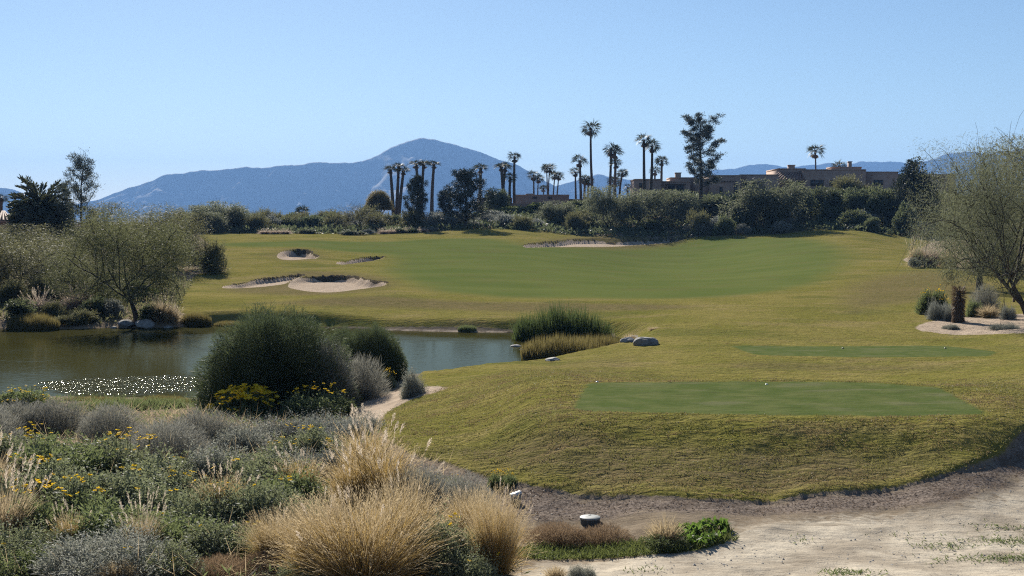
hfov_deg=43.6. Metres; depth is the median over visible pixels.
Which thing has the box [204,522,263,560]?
green weedy shrub
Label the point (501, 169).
fan palm
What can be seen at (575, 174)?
fan palm
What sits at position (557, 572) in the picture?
dry grass clump
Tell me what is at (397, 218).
dark green shrub
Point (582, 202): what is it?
broadleaf shrub
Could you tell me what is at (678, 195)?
broadleaf shrub
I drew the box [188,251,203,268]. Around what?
grey leaved shrub
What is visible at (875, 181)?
window
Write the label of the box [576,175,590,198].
fan palm
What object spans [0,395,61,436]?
grey twiggy shrub
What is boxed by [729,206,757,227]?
broadleaf shrub
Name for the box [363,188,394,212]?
willow tree
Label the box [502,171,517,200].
fan palm
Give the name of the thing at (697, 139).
pine tree
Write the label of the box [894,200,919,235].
dark green shrub
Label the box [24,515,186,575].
grey leaved shrub
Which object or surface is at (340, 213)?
grey leaved shrub
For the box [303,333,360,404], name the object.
grey brush
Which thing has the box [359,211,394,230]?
desert shrub
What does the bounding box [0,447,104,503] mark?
flowering brittlebush
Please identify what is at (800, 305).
ground
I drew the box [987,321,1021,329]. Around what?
grey leaved shrub
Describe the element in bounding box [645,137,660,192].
fan palm
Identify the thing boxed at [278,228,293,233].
fountain grass
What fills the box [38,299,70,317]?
desert shrub
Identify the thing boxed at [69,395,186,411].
reed bed
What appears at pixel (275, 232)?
fountain grass
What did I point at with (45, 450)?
green weedy shrub
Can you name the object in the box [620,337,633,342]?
boulder
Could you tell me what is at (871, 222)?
broadleaf shrub
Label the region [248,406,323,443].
blue grey shrub
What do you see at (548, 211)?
palo verde tree
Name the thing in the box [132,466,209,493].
flowering brittlebush
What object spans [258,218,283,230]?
desert shrub
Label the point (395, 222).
dark green shrub
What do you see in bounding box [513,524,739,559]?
green grass strip
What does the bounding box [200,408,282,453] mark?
grey leaved shrub
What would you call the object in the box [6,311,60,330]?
reed bed
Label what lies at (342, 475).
fountain grass
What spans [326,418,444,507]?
fountain grass
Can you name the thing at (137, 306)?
bank undergrowth
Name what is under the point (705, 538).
bright weeds
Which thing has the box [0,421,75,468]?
flowering brittlebush
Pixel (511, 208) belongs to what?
lime green shrub
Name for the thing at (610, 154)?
fan palm
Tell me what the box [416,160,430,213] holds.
fan palm
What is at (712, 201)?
bush
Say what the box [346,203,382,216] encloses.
desert shrub
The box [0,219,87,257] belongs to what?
palo verde tree
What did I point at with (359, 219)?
bare desert tree
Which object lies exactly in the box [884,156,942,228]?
dark evergreen tree
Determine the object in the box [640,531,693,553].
shrub
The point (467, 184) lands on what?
pine tree
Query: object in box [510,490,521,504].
slanted marker
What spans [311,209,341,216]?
desert shrub
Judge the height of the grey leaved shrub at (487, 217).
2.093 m
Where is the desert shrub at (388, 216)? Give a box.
[375,209,396,221]
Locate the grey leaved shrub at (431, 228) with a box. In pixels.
[426,226,438,231]
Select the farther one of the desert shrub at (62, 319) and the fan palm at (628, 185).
the fan palm at (628, 185)
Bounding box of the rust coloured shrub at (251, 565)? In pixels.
[231,546,302,575]
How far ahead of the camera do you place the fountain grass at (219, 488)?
18.24 m
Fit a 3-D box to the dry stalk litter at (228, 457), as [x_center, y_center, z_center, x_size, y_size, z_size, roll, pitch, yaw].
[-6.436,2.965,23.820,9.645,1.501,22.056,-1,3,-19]
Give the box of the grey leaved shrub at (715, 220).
[710,215,718,227]
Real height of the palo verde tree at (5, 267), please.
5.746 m
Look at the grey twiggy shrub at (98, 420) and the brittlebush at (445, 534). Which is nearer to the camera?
the brittlebush at (445, 534)
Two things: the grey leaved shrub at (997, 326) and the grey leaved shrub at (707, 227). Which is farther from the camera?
the grey leaved shrub at (707, 227)
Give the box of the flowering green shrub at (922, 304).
[912,284,950,314]
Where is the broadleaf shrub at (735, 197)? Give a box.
[727,195,745,212]
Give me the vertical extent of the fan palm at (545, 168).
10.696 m
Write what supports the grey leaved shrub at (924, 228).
on the ground at (800, 305)
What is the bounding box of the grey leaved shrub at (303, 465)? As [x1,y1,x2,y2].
[246,437,333,484]
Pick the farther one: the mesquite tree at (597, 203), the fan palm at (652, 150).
the fan palm at (652, 150)
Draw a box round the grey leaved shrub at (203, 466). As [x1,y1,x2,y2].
[180,429,253,484]
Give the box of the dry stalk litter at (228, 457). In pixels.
[1,396,537,575]
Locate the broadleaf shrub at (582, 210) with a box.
[565,205,593,225]
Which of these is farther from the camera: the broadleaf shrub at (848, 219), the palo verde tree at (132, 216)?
the broadleaf shrub at (848, 219)
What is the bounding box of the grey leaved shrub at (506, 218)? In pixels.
[490,213,515,226]
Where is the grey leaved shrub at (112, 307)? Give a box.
[103,297,125,318]
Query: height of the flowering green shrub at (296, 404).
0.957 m
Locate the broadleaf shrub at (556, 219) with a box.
[547,212,570,226]
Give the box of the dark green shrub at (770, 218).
[759,205,784,229]
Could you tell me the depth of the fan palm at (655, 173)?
260.96 m
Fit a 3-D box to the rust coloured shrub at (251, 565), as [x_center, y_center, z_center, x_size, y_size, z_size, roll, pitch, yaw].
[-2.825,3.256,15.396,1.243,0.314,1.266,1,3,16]
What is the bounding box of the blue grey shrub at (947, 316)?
[941,306,951,321]
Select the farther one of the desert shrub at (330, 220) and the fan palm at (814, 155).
the fan palm at (814, 155)
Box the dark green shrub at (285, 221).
[278,217,299,227]
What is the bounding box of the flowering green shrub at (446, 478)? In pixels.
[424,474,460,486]
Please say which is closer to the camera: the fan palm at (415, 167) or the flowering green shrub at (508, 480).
the flowering green shrub at (508, 480)
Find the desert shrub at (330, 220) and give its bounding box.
[320,210,351,231]
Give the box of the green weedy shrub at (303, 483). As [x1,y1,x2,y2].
[241,458,331,507]
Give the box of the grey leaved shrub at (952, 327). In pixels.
[942,323,960,329]
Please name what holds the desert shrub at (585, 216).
on the ground at (800, 305)
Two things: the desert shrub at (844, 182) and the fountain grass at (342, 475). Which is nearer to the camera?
the fountain grass at (342, 475)
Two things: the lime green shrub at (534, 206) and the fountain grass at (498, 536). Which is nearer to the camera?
the fountain grass at (498, 536)
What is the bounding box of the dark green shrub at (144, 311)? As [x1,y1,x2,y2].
[137,303,164,320]
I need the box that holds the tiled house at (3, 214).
[0,210,31,250]
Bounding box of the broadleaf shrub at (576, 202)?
[559,199,582,208]
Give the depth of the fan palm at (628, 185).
269.14 m
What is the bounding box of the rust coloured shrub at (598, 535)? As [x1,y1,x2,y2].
[569,520,634,547]
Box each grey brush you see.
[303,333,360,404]
[347,352,392,400]
[965,281,1003,313]
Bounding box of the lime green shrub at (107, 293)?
[91,278,121,300]
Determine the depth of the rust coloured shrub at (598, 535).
17.24 m
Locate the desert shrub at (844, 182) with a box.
[826,173,880,196]
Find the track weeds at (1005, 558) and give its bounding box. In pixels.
[623,518,1023,575]
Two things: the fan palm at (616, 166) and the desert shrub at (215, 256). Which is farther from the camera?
the fan palm at (616, 166)
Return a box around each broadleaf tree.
[480,187,511,210]
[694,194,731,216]
[784,182,818,222]
[803,183,845,216]
[841,186,869,215]
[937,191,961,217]
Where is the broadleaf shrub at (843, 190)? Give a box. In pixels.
[825,188,847,196]
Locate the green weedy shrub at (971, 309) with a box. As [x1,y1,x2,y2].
[965,298,982,316]
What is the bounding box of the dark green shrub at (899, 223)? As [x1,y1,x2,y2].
[888,215,911,235]
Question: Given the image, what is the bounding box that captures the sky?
[0,0,1023,203]
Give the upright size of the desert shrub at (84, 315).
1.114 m
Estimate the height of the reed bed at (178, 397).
0.272 m
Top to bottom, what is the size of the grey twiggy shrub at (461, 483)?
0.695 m
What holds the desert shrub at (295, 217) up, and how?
on the ground at (800, 305)
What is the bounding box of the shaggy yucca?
[950,285,966,322]
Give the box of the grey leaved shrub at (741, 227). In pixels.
[733,223,751,233]
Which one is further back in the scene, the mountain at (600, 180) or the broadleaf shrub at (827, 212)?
the mountain at (600, 180)
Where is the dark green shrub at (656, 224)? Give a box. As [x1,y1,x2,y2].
[641,219,667,232]
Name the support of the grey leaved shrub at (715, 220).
on the ground at (800, 305)
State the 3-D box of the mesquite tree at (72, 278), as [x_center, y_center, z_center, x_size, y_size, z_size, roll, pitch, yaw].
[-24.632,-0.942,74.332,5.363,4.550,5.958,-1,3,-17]
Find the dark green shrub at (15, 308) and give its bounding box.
[1,297,38,320]
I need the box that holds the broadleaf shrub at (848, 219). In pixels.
[838,208,872,228]
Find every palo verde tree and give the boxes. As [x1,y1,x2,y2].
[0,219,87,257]
[0,226,31,285]
[0,231,80,297]
[4,232,100,288]
[59,218,130,262]
[78,200,193,271]
[136,204,215,270]
[165,201,213,232]
[181,211,230,232]
[202,200,251,227]
[224,207,261,224]
[528,199,576,220]
[931,123,1023,290]
[990,121,1023,270]
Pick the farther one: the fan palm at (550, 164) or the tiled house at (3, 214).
the fan palm at (550, 164)
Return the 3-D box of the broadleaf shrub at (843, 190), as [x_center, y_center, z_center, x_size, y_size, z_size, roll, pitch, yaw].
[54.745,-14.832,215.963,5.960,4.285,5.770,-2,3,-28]
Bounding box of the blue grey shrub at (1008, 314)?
[999,303,1017,319]
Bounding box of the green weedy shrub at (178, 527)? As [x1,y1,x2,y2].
[128,504,243,555]
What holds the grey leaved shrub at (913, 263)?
on the ground at (800, 305)
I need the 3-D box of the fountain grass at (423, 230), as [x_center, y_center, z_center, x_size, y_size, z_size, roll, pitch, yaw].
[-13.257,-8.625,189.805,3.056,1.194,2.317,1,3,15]
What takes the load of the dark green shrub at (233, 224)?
on the ground at (800, 305)
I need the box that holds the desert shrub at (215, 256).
[196,236,230,274]
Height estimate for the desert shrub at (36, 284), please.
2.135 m
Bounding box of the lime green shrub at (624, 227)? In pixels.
[616,226,632,230]
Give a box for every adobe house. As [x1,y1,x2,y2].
[477,194,585,210]
[630,161,955,195]
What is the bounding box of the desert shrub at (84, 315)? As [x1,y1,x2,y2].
[66,307,100,325]
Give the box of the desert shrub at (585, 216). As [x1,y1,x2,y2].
[562,210,594,230]
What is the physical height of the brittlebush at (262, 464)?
0.957 m
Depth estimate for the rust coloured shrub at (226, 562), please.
14.98 m
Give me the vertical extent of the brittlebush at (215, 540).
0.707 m
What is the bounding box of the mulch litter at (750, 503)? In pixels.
[401,435,1023,519]
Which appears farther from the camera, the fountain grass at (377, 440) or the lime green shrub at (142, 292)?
the lime green shrub at (142, 292)
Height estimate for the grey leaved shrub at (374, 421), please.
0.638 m
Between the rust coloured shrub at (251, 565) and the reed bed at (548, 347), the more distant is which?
the reed bed at (548, 347)
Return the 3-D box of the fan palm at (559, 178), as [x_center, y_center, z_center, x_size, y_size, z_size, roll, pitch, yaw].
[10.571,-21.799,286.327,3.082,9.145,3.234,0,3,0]
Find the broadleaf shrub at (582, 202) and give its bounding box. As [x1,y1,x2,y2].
[578,198,593,212]
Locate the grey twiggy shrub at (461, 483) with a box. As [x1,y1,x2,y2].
[423,468,499,515]
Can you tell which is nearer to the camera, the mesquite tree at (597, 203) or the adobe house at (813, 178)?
the mesquite tree at (597, 203)
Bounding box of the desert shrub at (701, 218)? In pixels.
[682,210,712,234]
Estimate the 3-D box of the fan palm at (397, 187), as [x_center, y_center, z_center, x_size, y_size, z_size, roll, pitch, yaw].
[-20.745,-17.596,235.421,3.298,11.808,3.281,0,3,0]
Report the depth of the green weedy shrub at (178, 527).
16.46 m
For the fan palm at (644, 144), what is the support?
on the ground at (800, 305)
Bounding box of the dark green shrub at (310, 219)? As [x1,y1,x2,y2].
[294,214,324,228]
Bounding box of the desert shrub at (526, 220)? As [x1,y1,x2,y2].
[510,214,535,229]
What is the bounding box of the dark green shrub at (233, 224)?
[225,221,240,231]
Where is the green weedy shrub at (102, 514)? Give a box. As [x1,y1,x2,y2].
[50,491,169,551]
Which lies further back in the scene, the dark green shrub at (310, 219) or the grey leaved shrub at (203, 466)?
the dark green shrub at (310, 219)
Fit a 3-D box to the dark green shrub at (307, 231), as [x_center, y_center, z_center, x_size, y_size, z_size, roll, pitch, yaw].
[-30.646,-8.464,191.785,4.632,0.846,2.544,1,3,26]
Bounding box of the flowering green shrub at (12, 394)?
[0,385,51,408]
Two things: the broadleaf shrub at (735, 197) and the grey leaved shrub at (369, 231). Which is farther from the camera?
the broadleaf shrub at (735, 197)
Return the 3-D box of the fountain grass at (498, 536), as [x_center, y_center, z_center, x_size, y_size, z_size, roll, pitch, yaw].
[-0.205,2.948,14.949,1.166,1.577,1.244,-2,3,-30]
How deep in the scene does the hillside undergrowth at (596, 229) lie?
194.98 m
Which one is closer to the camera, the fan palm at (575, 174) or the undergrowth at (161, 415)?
the undergrowth at (161, 415)
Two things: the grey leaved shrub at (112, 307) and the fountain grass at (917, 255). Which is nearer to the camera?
the grey leaved shrub at (112, 307)
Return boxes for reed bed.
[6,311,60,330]
[63,395,128,401]
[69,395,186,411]
[142,394,193,403]
[178,311,211,326]
[213,320,245,326]
[457,324,476,331]
[508,298,617,341]
[520,333,604,359]
[576,332,619,346]
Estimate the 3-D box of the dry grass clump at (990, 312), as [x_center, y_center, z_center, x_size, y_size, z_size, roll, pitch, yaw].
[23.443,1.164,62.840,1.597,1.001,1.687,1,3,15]
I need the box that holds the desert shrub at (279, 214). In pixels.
[273,212,290,217]
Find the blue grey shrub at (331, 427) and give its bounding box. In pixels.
[288,402,375,443]
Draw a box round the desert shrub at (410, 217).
[396,208,429,228]
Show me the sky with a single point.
(154, 89)
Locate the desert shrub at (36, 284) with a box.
[23,273,71,301]
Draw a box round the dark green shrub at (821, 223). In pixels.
[804,222,829,226]
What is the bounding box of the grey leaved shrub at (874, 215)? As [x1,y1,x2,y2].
[854,208,880,220]
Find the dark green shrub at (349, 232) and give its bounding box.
[337,230,368,235]
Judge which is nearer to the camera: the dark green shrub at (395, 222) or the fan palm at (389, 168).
the dark green shrub at (395, 222)
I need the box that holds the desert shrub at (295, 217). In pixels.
[278,214,301,227]
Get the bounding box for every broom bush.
[188,298,361,411]
[328,323,352,355]
[340,319,409,381]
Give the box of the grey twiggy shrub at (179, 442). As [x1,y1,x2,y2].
[122,415,211,459]
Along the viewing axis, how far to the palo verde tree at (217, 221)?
190.58 m
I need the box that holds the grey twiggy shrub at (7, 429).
[0,403,26,441]
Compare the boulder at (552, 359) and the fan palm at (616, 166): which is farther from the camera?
the fan palm at (616, 166)
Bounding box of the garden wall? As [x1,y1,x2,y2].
[511,203,531,207]
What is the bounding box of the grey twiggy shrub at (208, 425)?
[163,405,242,448]
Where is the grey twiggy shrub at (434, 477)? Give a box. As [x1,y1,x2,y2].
[384,460,452,511]
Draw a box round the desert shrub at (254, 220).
[235,212,271,232]
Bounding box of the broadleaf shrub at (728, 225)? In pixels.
[712,214,736,235]
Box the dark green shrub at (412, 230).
[405,228,420,232]
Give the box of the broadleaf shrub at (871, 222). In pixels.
[860,216,880,232]
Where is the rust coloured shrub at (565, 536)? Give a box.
[521,519,593,549]
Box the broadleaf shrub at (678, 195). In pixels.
[664,192,694,210]
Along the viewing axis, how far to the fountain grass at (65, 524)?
16.25 m
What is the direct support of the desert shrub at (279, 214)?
on the ground at (800, 305)
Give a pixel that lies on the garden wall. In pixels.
(520, 204)
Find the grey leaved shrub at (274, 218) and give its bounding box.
[265,212,282,225]
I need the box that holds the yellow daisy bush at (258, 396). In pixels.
[205,383,279,416]
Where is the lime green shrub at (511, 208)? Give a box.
[493,205,527,213]
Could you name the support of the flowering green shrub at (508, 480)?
on the ground at (800, 305)
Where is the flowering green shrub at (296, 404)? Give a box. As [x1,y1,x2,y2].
[275,381,358,418]
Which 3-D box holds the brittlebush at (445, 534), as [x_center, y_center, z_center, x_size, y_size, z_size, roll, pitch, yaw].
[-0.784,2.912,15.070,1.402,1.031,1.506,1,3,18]
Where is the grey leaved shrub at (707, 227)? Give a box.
[682,220,713,235]
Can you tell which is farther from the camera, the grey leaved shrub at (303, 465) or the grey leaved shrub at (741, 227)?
the grey leaved shrub at (741, 227)
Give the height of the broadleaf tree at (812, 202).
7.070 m
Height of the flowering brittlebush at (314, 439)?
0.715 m
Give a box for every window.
[810,180,823,185]
[874,180,882,184]
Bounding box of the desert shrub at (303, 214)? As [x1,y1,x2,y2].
[290,210,311,217]
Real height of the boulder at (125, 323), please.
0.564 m
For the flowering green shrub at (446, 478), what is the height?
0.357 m
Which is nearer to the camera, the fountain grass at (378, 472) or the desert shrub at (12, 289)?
the fountain grass at (378, 472)
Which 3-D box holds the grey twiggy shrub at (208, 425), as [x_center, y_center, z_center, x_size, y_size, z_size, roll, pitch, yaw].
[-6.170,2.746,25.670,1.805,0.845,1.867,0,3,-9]
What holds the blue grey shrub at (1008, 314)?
on the ground at (800, 305)
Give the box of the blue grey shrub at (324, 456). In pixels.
[287,436,351,480]
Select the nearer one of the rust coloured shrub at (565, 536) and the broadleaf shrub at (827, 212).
the rust coloured shrub at (565, 536)
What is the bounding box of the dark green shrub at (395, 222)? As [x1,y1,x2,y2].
[392,219,403,225]
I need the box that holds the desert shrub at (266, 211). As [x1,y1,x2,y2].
[258,206,278,217]
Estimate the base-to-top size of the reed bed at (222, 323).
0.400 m
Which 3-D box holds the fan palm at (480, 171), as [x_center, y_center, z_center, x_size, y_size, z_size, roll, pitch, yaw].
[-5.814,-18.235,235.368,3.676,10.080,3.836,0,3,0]
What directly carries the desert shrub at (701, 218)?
on the ground at (800, 305)
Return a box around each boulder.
[117,320,134,327]
[135,319,154,328]
[545,357,559,360]
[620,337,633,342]
[633,337,658,345]
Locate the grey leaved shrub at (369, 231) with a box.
[362,229,375,233]
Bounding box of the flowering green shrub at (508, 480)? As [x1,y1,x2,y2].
[486,468,518,489]
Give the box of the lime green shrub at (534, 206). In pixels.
[523,202,555,213]
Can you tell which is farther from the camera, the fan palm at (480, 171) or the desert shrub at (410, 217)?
the fan palm at (480, 171)
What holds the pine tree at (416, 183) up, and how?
on the ground at (800, 305)
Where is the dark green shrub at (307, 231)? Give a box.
[296,229,320,233]
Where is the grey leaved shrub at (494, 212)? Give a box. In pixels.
[487,209,505,215]
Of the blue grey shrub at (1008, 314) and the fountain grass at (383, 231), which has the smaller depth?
the blue grey shrub at (1008, 314)
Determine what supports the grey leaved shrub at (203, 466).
on the ground at (800, 305)
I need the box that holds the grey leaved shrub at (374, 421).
[336,406,385,431]
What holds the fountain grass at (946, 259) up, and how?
on the ground at (800, 305)
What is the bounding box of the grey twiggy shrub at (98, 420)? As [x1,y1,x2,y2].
[71,399,145,439]
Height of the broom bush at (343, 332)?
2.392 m
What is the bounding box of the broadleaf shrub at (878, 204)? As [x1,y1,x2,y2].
[860,182,896,225]
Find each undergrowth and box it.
[0,272,192,323]
[0,392,530,575]
[164,188,966,242]
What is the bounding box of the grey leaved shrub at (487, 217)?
[475,214,496,224]
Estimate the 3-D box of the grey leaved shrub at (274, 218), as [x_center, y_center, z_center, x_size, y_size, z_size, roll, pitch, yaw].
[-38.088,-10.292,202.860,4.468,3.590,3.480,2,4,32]
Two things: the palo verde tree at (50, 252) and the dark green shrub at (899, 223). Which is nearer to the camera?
the palo verde tree at (50, 252)
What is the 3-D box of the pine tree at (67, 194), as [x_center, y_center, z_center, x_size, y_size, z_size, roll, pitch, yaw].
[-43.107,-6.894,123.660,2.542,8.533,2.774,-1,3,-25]
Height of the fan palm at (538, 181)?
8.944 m
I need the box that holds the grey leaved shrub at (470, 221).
[454,220,483,226]
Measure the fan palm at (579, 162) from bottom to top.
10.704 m
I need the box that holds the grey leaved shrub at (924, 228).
[911,221,934,236]
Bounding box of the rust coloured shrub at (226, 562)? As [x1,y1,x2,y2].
[184,551,254,575]
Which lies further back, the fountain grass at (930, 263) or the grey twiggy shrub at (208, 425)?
the fountain grass at (930, 263)
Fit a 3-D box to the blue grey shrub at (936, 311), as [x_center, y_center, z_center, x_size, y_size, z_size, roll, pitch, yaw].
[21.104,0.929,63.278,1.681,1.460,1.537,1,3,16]
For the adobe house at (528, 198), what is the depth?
257.42 m
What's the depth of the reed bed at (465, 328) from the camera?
64.55 m
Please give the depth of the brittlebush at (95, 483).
18.52 m
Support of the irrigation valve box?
on the ground at (800, 305)
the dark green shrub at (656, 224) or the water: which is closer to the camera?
the water
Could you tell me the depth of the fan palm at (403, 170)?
234.21 m
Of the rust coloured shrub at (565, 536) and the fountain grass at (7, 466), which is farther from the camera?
the fountain grass at (7, 466)
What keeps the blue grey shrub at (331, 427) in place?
on the ground at (800, 305)
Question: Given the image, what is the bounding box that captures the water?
[0,326,621,397]
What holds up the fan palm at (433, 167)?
on the ground at (800, 305)
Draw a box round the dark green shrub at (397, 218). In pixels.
[392,214,406,221]
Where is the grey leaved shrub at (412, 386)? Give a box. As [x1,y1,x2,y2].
[398,362,429,398]
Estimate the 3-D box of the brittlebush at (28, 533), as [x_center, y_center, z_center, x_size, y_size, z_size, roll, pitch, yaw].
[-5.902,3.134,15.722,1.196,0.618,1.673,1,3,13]
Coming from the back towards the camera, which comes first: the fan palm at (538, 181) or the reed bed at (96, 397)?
the fan palm at (538, 181)
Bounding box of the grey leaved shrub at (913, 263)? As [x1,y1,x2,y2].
[908,257,921,267]
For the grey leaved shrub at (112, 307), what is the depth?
69.57 m
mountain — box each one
[0,138,601,221]
[556,174,630,196]
[693,149,1023,196]
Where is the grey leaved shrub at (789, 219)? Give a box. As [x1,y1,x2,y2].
[779,210,797,224]
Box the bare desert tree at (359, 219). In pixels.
[331,198,382,230]
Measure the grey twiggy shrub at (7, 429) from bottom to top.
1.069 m
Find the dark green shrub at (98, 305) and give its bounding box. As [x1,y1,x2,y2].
[79,296,108,317]
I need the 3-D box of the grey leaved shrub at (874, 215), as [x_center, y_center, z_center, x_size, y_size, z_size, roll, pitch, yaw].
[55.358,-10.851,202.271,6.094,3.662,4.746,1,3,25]
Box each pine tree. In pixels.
[55,147,104,262]
[56,176,75,219]
[400,173,428,218]
[432,190,456,216]
[442,168,495,225]
[679,111,726,202]
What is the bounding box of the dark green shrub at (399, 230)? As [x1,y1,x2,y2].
[395,228,405,233]
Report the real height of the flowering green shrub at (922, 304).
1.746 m
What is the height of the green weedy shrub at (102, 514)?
0.779 m
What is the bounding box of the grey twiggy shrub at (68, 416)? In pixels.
[18,395,94,435]
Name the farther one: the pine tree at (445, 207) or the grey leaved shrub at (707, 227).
the pine tree at (445, 207)
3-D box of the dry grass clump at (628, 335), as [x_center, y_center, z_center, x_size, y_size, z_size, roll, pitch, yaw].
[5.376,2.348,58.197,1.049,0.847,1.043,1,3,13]
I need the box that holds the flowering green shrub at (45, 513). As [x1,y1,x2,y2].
[0,473,120,542]
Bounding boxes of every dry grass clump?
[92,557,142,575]
[543,563,568,575]
[620,333,636,338]
[637,510,685,544]
[975,304,999,317]
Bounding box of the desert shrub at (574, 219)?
[561,210,591,233]
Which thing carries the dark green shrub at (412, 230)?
on the ground at (800, 305)
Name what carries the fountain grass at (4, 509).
on the ground at (800, 305)
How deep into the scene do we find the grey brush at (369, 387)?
36.01 m
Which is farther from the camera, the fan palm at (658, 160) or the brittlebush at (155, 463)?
the fan palm at (658, 160)
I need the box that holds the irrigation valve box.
[580,514,600,525]
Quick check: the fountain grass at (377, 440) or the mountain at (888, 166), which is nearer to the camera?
the fountain grass at (377, 440)
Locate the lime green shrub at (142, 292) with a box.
[123,282,159,301]
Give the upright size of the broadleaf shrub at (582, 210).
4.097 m
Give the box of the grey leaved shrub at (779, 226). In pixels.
[770,219,792,233]
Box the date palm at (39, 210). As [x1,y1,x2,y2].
[6,174,74,241]
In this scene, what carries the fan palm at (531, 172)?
on the ground at (800, 305)
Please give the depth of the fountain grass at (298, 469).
20.03 m
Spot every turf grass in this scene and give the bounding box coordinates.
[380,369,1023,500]
[381,369,1023,496]
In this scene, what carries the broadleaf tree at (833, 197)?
on the ground at (800, 305)
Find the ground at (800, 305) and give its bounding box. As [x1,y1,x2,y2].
[0,191,1023,575]
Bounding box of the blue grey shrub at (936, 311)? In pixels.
[924,296,951,319]
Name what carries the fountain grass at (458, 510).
on the ground at (800, 305)
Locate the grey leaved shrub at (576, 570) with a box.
[566,559,598,575]
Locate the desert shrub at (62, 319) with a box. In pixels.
[55,314,77,326]
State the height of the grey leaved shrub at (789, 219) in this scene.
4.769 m
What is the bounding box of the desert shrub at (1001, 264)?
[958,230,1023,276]
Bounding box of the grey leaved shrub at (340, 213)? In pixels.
[338,211,355,221]
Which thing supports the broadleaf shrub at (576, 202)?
on the ground at (800, 305)
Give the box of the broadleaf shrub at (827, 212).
[812,202,842,221]
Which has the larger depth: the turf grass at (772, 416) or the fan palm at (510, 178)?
the fan palm at (510, 178)
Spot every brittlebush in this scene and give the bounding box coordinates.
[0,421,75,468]
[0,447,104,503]
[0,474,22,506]
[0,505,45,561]
[1,515,75,557]
[41,452,172,517]
[74,427,174,476]
[96,458,195,515]
[109,528,215,575]
[116,442,218,492]
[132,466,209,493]
[152,463,247,524]
[177,508,271,562]
[193,432,334,497]
[216,461,327,531]
[258,420,347,458]
[263,555,324,575]
[378,368,396,389]
[400,497,495,575]
[426,535,501,575]
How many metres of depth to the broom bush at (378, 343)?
39.72 m
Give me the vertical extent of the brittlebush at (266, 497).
1.065 m
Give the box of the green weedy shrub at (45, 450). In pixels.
[1,427,124,479]
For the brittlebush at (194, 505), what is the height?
0.884 m
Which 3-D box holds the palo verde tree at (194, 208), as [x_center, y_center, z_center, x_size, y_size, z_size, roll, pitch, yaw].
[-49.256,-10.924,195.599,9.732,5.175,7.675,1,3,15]
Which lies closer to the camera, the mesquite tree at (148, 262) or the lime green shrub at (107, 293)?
the mesquite tree at (148, 262)
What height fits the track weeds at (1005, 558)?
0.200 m
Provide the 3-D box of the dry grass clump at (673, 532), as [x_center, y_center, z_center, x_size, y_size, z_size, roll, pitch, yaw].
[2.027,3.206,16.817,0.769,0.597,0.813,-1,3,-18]
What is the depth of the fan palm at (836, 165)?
273.88 m
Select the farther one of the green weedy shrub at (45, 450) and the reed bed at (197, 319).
the reed bed at (197, 319)
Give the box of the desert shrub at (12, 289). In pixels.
[0,277,31,306]
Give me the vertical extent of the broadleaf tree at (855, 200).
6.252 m
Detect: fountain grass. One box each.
[0,427,37,493]
[0,453,52,536]
[18,285,63,313]
[46,497,92,538]
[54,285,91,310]
[110,486,169,542]
[144,290,180,322]
[164,304,183,324]
[187,457,259,507]
[229,504,309,563]
[252,477,474,575]
[255,486,367,575]
[259,228,271,233]
[263,441,342,486]
[269,228,280,233]
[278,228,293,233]
[311,436,393,506]
[314,403,411,479]
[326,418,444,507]
[354,466,462,569]
[378,229,390,233]
[388,227,397,233]
[417,227,429,232]
[429,484,512,540]
[446,477,544,575]
[905,234,927,266]
[916,237,944,267]
[935,240,960,266]
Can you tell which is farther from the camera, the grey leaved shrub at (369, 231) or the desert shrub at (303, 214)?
the desert shrub at (303, 214)
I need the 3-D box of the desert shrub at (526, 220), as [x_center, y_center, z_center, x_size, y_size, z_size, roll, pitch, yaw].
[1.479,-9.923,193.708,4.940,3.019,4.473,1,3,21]
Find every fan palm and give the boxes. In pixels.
[0,194,8,211]
[294,205,311,214]
[383,165,397,214]
[391,163,406,214]
[396,167,409,214]
[408,160,423,210]
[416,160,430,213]
[426,160,441,213]
[473,162,488,210]
[493,160,510,190]
[500,162,512,191]
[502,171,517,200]
[506,152,522,202]
[526,170,540,194]
[532,173,545,194]
[539,185,546,194]
[540,163,551,194]
[544,163,557,194]
[550,171,560,194]
[553,172,564,194]
[568,167,581,198]
[570,154,588,201]
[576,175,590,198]
[578,120,601,191]
[583,175,593,197]
[602,143,620,194]
[605,144,623,188]
[606,174,622,196]
[607,157,622,196]
[617,169,628,196]
[622,183,630,193]
[634,131,652,195]
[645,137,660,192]
[648,166,661,178]
[654,155,669,180]
[804,143,826,168]
[831,160,846,166]
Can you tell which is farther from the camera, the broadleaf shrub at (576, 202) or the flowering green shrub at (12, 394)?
the broadleaf shrub at (576, 202)
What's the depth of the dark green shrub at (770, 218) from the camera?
195.82 m
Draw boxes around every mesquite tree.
[40,242,128,303]
[43,203,211,322]
[580,183,635,227]
[599,187,709,220]
[712,174,810,228]
[897,110,1023,324]
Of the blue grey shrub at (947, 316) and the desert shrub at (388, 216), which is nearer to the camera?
the blue grey shrub at (947, 316)
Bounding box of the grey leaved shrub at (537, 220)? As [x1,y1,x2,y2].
[531,218,544,225]
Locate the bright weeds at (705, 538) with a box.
[676,516,731,548]
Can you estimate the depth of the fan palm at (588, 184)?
269.09 m
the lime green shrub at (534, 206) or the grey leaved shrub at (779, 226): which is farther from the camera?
the lime green shrub at (534, 206)
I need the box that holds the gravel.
[539,485,1023,575]
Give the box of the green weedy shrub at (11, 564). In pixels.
[0,539,50,575]
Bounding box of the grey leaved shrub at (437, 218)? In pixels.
[422,211,456,227]

